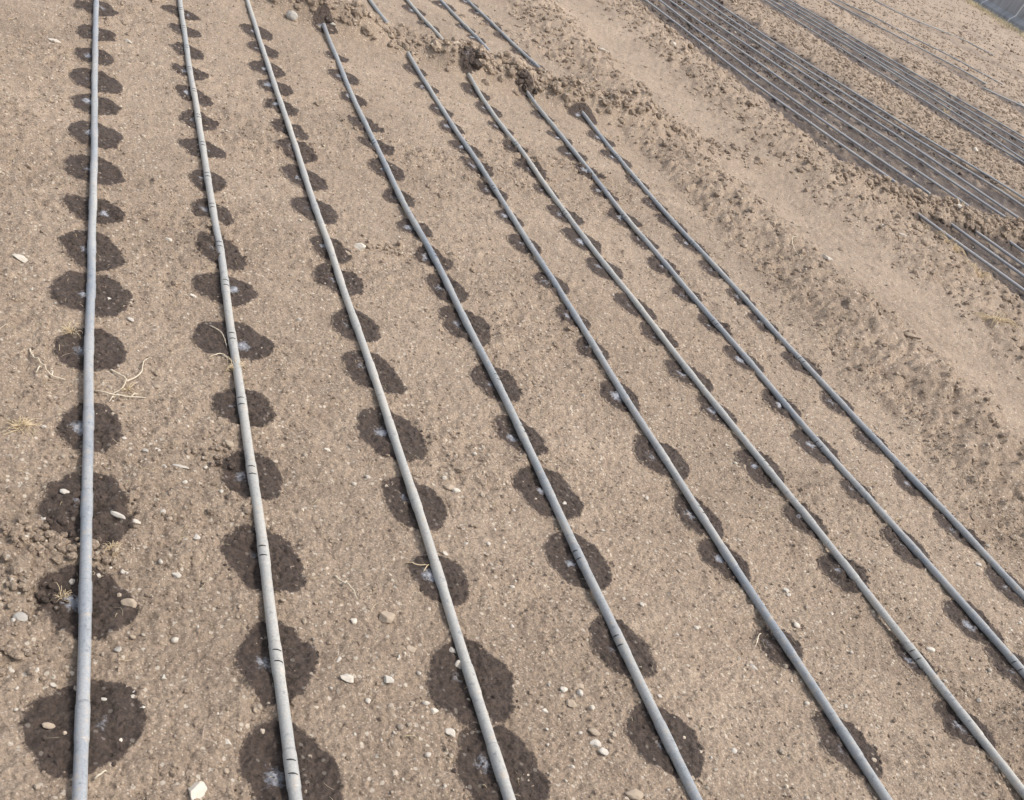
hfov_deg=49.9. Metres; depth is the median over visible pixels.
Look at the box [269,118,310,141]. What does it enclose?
wet patch
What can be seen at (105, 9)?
wet patch
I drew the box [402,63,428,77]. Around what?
wet patch
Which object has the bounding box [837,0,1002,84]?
irrigation pipe
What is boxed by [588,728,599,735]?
stone
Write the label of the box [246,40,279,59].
wet patch
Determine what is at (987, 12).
bleached grass
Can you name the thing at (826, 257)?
stone
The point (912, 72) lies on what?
irrigation pipe
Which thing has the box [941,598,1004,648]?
wet patch
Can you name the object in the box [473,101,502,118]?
wet patch
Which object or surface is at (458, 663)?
stone
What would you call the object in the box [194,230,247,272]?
wet patch
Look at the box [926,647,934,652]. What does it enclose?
stone
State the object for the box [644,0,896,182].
irrigation pipe
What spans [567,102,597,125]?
wet patch
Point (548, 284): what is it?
wet patch
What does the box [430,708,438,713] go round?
stone
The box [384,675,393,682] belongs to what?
stone
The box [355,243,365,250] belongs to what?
stone
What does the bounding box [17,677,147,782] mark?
wet patch
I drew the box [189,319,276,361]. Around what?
wet patch
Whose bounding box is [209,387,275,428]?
wet patch
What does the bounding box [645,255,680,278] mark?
wet patch
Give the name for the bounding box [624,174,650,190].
wet patch
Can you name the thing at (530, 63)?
wet patch
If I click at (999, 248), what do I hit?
irrigation pipe
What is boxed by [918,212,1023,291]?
irrigation pipe
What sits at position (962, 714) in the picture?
irrigation pipe
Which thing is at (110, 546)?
dry grass tuft
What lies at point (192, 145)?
wet patch
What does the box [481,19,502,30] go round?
wet patch
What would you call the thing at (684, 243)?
wet patch
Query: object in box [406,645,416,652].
stone
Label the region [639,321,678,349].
wet patch
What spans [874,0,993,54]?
irrigation pipe
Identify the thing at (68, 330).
dry grass tuft
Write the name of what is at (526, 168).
wet patch
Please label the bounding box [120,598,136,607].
stone
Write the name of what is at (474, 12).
wet patch
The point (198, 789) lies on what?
stone
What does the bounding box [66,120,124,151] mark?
wet patch
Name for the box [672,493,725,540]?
wet patch
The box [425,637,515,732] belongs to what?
wet patch
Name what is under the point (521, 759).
wet patch
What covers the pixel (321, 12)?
wet patch
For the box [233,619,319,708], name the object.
wet patch
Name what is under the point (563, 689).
stone
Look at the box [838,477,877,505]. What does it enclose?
wet patch
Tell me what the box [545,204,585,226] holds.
wet patch
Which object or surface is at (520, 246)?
wet patch
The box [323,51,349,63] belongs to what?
wet patch
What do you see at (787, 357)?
wet patch
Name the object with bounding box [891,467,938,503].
wet patch
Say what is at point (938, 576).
irrigation pipe
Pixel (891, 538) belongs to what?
wet patch
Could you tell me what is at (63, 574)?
wet patch
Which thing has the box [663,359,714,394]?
wet patch
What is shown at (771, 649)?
wet patch
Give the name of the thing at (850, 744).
irrigation pipe
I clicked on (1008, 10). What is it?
wall panel
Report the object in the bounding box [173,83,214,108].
wet patch
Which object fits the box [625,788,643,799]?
stone
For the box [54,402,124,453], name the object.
wet patch
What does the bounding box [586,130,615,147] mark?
wet patch
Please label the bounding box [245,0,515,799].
irrigation pipe
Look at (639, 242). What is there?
wet patch
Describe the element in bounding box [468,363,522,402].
wet patch
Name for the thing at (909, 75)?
irrigation pipe
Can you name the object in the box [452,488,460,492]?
stone
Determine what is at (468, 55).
wet patch
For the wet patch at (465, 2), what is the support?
on the ground at (192, 650)
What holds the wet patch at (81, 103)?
on the ground at (192, 650)
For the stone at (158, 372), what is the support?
on the ground at (192, 650)
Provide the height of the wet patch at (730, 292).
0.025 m
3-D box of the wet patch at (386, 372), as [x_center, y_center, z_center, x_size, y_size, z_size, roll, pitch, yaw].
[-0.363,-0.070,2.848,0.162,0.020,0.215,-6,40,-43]
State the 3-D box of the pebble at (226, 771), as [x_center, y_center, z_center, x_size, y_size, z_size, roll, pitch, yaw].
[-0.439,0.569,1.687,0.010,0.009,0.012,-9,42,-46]
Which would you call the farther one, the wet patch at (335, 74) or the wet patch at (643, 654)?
the wet patch at (335, 74)
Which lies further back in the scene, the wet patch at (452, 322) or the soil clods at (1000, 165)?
the soil clods at (1000, 165)
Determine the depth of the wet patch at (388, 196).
3.96 m
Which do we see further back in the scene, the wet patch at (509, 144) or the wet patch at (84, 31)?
the wet patch at (509, 144)
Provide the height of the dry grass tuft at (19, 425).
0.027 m
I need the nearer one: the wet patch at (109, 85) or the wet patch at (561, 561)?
the wet patch at (561, 561)
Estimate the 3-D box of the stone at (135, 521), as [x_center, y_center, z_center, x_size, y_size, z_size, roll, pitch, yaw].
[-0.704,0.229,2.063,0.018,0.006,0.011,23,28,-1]
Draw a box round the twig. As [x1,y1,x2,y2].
[93,770,106,779]
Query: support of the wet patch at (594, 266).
on the ground at (192, 650)
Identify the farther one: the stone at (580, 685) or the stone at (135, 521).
the stone at (580, 685)
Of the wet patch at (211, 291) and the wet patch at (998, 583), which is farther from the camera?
the wet patch at (998, 583)
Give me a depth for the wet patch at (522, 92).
5.93 m
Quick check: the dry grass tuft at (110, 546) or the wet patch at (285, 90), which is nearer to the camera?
the dry grass tuft at (110, 546)
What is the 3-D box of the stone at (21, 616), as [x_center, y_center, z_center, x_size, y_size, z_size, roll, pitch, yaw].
[-0.791,0.349,1.770,0.023,0.010,0.021,9,31,-26]
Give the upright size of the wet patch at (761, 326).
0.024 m
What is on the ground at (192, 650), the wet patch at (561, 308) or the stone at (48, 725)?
the wet patch at (561, 308)
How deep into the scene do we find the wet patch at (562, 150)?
5.24 m
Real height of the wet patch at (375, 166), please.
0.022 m
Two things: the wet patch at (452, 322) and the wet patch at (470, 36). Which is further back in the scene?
the wet patch at (470, 36)
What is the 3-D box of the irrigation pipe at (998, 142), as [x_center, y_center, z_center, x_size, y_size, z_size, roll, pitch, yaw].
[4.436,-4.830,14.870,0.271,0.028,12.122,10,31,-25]
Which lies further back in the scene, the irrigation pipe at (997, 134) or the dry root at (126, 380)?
the irrigation pipe at (997, 134)
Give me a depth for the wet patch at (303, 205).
3.57 m
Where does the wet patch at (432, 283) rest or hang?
on the ground at (192, 650)
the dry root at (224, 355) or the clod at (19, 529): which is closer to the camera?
the clod at (19, 529)
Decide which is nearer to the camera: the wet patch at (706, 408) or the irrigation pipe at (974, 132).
the wet patch at (706, 408)
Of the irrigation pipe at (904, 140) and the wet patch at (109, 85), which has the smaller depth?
the wet patch at (109, 85)
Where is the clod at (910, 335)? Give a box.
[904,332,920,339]
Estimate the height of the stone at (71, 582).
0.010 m
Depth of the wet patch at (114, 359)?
2.47 m
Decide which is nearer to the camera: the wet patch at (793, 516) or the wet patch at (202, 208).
the wet patch at (793, 516)
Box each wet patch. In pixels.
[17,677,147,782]
[32,563,140,642]
[34,471,135,554]
[46,270,133,318]
[52,326,128,372]
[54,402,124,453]
[56,229,126,273]
[60,194,125,224]
[63,153,126,187]
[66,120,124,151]
[68,67,123,96]
[69,93,122,116]
[71,0,119,17]
[73,47,114,66]
[75,23,116,42]
[160,4,200,21]
[167,23,202,38]
[168,41,204,61]
[170,62,210,81]
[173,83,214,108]
[177,138,227,159]
[178,109,219,132]
[188,169,227,193]
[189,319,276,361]
[190,198,235,228]
[191,272,259,308]
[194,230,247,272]
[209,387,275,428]
[217,523,307,596]
[218,448,283,502]
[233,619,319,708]
[235,716,345,799]
[238,23,273,41]
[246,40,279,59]
[247,60,286,78]
[257,79,293,97]
[263,98,299,117]
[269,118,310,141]
[274,137,317,164]
[279,163,328,193]
[288,196,339,226]
[307,235,352,265]
[311,2,338,35]
[311,263,365,298]
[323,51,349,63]
[326,69,359,86]
[331,306,381,344]
[339,91,367,107]
[340,349,407,396]
[346,115,385,133]
[354,406,428,463]
[356,136,395,157]
[366,157,405,182]
[379,475,449,531]
[381,188,416,208]
[395,218,433,239]
[401,4,426,17]
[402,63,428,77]
[404,554,470,608]
[413,243,454,272]
[414,81,439,94]
[416,21,439,32]
[424,273,470,304]
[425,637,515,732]
[428,103,454,118]
[431,0,456,12]
[437,120,465,135]
[437,305,491,347]
[447,139,484,158]
[453,721,551,799]
[455,23,476,33]
[458,48,480,74]
[459,0,479,8]
[459,82,491,101]
[459,155,494,178]
[466,34,486,44]
[468,9,490,19]
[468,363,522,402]
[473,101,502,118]
[474,180,508,202]
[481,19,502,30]
[486,120,515,135]
[493,30,514,43]
[493,209,524,228]
[493,414,548,458]
[501,139,528,155]
[506,234,542,255]
[510,47,530,57]
[511,464,584,521]
[512,158,549,180]
[517,68,534,99]
[526,60,545,70]
[530,110,554,122]
[532,182,560,200]
[532,271,570,295]
[542,530,612,591]
[545,130,572,145]
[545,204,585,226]
[554,303,591,333]
[556,146,588,163]
[560,227,602,255]
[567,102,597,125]
[573,163,606,181]
[574,335,610,361]
[584,257,623,281]
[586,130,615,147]
[588,616,657,680]
[590,183,619,202]
[598,149,632,168]
[598,380,641,413]
[606,208,643,229]
[613,291,657,321]
[623,700,706,782]
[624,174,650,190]
[629,233,659,251]
[632,434,690,482]
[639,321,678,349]
[641,195,668,213]
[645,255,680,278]
[653,212,688,233]
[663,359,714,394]
[669,285,702,307]
[671,233,709,256]
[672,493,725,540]
[695,395,737,429]
[696,313,733,339]
[696,537,751,586]
[697,260,730,280]
[722,345,764,373]
[725,287,756,308]
[735,448,785,489]
[745,312,779,338]
[755,624,804,672]
[760,388,801,420]
[780,351,823,378]
[781,501,829,541]
[790,429,841,467]
[810,710,883,784]
[816,552,869,595]
[819,390,854,418]
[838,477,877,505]
[852,425,889,456]
[879,524,933,570]
[890,639,938,678]
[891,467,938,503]
[931,698,999,758]
[932,510,986,550]
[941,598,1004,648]
[982,643,1023,692]
[983,565,1023,609]
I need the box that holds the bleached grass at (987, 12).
[963,0,1023,36]
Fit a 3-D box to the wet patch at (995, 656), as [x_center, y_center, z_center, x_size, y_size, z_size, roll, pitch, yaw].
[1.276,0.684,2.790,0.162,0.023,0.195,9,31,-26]
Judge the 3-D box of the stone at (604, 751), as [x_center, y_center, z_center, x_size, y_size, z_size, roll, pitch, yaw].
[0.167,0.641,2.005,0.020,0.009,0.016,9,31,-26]
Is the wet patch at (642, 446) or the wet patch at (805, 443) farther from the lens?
the wet patch at (805, 443)
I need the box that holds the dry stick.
[334,575,357,599]
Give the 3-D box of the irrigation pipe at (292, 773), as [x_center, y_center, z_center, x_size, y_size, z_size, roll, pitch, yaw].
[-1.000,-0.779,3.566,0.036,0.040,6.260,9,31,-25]
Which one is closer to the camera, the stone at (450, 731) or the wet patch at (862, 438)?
the stone at (450, 731)
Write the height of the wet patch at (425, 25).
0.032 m
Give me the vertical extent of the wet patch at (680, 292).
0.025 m
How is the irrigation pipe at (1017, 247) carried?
on the ground at (192, 650)
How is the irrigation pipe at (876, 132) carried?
on the ground at (192, 650)
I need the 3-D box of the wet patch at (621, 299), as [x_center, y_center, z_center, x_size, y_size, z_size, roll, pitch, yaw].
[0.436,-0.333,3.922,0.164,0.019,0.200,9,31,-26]
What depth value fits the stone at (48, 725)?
1.63 m
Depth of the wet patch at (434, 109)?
5.05 m
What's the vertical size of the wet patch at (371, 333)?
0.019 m
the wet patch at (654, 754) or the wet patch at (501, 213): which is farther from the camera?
the wet patch at (501, 213)
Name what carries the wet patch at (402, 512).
on the ground at (192, 650)
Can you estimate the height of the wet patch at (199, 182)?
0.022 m
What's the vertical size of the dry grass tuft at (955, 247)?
0.121 m
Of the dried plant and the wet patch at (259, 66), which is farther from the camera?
the wet patch at (259, 66)
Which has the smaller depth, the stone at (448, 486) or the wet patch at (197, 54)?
the stone at (448, 486)
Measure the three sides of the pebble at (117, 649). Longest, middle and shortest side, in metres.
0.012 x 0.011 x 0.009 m
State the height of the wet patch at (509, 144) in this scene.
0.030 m
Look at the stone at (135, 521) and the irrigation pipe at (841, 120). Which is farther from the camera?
the irrigation pipe at (841, 120)
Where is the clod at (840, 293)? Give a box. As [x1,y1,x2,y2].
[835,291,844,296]
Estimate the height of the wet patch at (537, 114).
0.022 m
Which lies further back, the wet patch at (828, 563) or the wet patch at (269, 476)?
the wet patch at (828, 563)
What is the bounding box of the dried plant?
[28,348,64,379]
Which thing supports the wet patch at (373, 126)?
on the ground at (192, 650)
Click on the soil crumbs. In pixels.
(186, 690)
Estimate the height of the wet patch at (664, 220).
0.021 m
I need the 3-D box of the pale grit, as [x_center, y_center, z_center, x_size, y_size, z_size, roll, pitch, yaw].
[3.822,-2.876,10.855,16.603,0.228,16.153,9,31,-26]
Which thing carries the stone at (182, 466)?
on the ground at (192, 650)
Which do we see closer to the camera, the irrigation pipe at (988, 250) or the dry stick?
the dry stick
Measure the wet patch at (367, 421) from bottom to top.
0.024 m
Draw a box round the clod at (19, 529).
[11,525,24,532]
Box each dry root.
[94,357,149,401]
[208,325,229,362]
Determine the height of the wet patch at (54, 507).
0.031 m
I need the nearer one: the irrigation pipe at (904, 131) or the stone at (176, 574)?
the stone at (176, 574)
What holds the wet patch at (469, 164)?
on the ground at (192, 650)
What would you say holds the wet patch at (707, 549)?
on the ground at (192, 650)
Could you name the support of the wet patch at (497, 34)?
on the ground at (192, 650)
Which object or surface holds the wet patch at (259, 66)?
on the ground at (192, 650)
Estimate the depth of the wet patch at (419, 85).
5.29 m
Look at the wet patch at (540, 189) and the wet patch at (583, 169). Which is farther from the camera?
the wet patch at (583, 169)
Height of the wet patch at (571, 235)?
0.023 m
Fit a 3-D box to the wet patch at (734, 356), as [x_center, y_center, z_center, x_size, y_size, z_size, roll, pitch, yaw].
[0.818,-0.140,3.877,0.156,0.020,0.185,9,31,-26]
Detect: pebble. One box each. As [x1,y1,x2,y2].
[114,646,121,652]
[171,637,178,642]
[223,768,229,773]
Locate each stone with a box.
[12,254,29,262]
[12,612,27,621]
[42,722,55,728]
[60,489,68,493]
[68,579,74,584]
[110,511,125,518]
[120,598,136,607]
[132,519,140,523]
[151,369,163,375]
[171,572,181,577]
[172,464,188,468]
[188,781,206,799]
[224,440,233,448]
[287,10,297,20]
[340,673,353,682]
[350,618,356,623]
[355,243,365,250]
[379,610,393,623]
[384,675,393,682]
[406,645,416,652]
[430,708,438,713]
[443,484,454,489]
[445,728,454,736]
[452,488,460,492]
[455,660,461,668]
[560,686,567,692]
[566,699,575,707]
[576,683,583,688]
[577,689,582,696]
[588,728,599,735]
[589,739,600,747]
[599,747,608,755]
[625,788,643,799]
[793,621,799,627]
[822,254,832,259]
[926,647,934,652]
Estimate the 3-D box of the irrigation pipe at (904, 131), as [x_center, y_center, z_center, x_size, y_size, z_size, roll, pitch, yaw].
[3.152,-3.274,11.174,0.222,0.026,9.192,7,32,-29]
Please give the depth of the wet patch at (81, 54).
4.02 m
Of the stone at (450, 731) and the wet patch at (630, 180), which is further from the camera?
the wet patch at (630, 180)
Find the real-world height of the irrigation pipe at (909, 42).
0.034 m
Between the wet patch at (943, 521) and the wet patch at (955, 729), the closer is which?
the wet patch at (955, 729)
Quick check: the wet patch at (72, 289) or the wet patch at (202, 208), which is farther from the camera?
the wet patch at (202, 208)
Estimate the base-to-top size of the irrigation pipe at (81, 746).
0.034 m
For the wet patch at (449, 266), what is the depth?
3.59 m
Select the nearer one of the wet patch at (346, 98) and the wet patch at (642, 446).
the wet patch at (642, 446)
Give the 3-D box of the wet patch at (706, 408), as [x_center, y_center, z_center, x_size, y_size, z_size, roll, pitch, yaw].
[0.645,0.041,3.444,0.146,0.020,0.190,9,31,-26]
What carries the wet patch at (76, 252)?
on the ground at (192, 650)
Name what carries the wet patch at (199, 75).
on the ground at (192, 650)
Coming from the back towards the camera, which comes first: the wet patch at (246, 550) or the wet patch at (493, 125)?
the wet patch at (493, 125)
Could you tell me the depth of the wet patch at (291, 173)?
3.77 m
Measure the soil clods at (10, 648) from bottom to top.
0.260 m
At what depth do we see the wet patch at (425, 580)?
2.25 m
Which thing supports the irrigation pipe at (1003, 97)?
on the ground at (192, 650)
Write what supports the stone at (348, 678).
on the ground at (192, 650)
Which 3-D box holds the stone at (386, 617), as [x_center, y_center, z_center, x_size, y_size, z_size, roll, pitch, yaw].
[-0.240,0.416,2.098,0.029,0.020,0.026,26,28,4]
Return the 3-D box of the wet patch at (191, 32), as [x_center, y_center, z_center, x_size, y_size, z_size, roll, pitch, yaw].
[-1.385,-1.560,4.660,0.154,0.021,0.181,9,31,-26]
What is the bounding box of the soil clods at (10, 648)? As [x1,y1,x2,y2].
[0,0,1023,789]
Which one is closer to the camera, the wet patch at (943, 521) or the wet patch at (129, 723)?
the wet patch at (129, 723)
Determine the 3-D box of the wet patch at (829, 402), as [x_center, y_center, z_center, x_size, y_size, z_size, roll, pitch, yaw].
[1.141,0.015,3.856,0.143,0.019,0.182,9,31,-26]
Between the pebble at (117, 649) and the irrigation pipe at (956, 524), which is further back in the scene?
the irrigation pipe at (956, 524)
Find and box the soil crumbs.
[0,0,1023,799]
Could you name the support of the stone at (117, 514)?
on the wet patch at (54, 507)
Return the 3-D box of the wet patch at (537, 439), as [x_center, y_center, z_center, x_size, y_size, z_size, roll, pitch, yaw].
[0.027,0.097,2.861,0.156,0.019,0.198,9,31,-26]
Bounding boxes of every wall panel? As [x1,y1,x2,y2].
[971,0,987,5]
[981,0,1023,21]
[1009,7,1023,30]
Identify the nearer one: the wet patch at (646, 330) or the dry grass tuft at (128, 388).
the dry grass tuft at (128, 388)
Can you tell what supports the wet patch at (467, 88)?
on the ground at (192, 650)
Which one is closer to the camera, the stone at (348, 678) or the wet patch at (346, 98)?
the stone at (348, 678)
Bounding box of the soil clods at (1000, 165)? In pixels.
[624,0,1023,190]
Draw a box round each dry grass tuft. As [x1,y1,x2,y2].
[1,414,41,435]
[49,582,72,601]
[60,322,82,334]
[101,541,122,557]
[119,382,135,392]
[224,355,246,378]
[927,230,969,263]
[955,257,994,280]
[974,309,1019,335]
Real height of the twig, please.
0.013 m
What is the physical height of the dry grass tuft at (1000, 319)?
0.077 m
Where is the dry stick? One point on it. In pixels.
(340, 580)
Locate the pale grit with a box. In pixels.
[0,0,1023,796]
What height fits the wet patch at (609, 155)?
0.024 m
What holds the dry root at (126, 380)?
on the ground at (192, 650)
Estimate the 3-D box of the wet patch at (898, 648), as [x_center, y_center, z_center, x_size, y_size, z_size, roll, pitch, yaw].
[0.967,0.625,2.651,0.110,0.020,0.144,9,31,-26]
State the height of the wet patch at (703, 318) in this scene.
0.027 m
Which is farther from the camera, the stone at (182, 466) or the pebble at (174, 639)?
the stone at (182, 466)
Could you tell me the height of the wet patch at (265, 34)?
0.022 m
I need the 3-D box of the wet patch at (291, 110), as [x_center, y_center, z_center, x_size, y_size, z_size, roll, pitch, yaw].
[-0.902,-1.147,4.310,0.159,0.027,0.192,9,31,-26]
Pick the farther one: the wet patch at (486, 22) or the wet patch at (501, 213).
the wet patch at (486, 22)
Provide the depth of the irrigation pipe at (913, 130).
10.77 m
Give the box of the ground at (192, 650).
[0,0,1023,799]
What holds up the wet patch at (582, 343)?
on the ground at (192, 650)
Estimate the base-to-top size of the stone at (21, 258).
0.012 m
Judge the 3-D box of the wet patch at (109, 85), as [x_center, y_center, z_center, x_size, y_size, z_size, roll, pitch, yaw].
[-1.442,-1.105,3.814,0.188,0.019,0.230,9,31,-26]
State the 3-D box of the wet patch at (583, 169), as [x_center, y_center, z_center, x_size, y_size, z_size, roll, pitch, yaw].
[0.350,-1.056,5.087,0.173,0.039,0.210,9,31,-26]
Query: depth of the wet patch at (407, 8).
6.64 m
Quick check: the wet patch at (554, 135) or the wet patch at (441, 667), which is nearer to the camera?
the wet patch at (441, 667)
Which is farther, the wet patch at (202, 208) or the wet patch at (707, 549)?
the wet patch at (202, 208)
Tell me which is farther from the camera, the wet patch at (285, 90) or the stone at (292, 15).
the stone at (292, 15)
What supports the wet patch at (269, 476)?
on the ground at (192, 650)
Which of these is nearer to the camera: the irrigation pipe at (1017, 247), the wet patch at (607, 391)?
the wet patch at (607, 391)
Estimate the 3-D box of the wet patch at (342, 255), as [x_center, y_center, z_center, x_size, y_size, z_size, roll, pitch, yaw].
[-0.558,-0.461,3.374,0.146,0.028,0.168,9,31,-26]
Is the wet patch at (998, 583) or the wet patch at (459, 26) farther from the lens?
the wet patch at (459, 26)
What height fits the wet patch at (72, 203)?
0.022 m
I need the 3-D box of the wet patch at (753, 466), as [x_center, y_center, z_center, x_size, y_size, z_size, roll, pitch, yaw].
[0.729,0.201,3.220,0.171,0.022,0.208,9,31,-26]
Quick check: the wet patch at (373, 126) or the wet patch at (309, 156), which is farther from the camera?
the wet patch at (373, 126)
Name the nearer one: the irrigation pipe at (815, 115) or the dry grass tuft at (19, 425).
the dry grass tuft at (19, 425)
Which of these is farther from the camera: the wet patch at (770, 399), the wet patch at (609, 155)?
the wet patch at (609, 155)
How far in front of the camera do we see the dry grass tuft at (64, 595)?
1.85 m
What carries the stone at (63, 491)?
on the wet patch at (54, 507)
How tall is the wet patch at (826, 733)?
0.018 m
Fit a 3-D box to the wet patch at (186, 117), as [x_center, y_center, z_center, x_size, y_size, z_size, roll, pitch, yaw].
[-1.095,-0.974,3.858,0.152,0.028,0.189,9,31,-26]
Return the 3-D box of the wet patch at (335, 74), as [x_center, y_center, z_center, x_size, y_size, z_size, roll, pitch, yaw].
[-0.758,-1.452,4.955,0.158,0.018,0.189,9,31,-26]
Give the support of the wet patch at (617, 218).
on the ground at (192, 650)
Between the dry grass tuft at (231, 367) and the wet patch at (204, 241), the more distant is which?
the wet patch at (204, 241)
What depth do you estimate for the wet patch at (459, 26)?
6.75 m
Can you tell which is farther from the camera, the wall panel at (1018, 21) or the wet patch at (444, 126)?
the wall panel at (1018, 21)
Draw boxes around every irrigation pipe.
[72,0,98,799]
[178,0,302,799]
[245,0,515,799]
[322,23,702,799]
[368,0,892,799]
[406,0,1023,799]
[440,0,1023,677]
[466,0,1023,599]
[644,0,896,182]
[659,0,929,194]
[668,0,968,205]
[680,0,1004,216]
[693,0,1017,217]
[702,0,1023,207]
[711,0,1023,198]
[764,0,1023,163]
[770,0,1023,159]
[778,0,1023,151]
[784,0,1023,143]
[789,0,1023,137]
[828,0,986,84]
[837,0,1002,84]
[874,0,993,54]
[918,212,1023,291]
[951,223,1023,277]
[974,231,1023,266]
[982,87,1023,107]
[1010,240,1023,252]
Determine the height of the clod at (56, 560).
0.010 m
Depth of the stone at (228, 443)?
2.36 m
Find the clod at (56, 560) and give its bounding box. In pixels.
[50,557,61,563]
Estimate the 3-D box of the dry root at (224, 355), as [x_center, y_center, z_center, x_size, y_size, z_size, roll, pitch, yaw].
[-0.717,-0.140,2.686,0.056,0.014,0.163,9,31,-26]
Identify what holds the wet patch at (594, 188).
on the ground at (192, 650)
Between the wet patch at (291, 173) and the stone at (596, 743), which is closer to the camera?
the stone at (596, 743)
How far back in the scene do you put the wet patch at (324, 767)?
1.74 m
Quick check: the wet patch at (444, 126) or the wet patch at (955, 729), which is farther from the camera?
the wet patch at (444, 126)
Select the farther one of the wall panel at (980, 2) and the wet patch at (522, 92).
the wall panel at (980, 2)
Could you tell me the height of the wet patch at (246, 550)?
0.022 m
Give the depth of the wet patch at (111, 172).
3.22 m
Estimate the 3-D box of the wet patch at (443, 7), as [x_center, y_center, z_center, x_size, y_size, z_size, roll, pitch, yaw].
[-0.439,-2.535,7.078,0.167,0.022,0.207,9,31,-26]
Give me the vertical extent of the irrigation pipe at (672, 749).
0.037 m
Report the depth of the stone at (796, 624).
2.59 m
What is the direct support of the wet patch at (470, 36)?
on the ground at (192, 650)
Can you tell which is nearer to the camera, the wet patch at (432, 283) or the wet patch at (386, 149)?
the wet patch at (432, 283)
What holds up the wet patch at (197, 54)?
on the ground at (192, 650)
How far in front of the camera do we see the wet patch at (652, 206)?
5.04 m
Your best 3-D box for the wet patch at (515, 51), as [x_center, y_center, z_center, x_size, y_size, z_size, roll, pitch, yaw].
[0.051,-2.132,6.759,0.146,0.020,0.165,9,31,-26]
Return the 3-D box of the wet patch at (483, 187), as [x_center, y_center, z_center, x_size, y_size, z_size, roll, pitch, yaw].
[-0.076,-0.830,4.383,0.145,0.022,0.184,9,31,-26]
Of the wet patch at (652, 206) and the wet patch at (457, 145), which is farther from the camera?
the wet patch at (652, 206)
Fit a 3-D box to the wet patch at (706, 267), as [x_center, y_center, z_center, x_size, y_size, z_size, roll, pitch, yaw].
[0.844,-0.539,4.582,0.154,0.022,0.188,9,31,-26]
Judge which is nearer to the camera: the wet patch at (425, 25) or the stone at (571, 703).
the stone at (571, 703)
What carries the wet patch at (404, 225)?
on the ground at (192, 650)
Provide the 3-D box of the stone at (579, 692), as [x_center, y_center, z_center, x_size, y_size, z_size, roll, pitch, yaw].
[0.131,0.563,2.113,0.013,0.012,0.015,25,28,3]
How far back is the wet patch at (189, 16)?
4.85 m
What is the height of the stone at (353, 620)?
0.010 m
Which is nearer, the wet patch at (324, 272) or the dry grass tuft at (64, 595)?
the dry grass tuft at (64, 595)
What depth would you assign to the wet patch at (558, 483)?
2.67 m
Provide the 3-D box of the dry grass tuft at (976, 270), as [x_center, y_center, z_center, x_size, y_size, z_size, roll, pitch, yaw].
[2.624,-0.731,6.192,0.230,0.087,0.218,9,31,-26]
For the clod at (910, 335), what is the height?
0.025 m

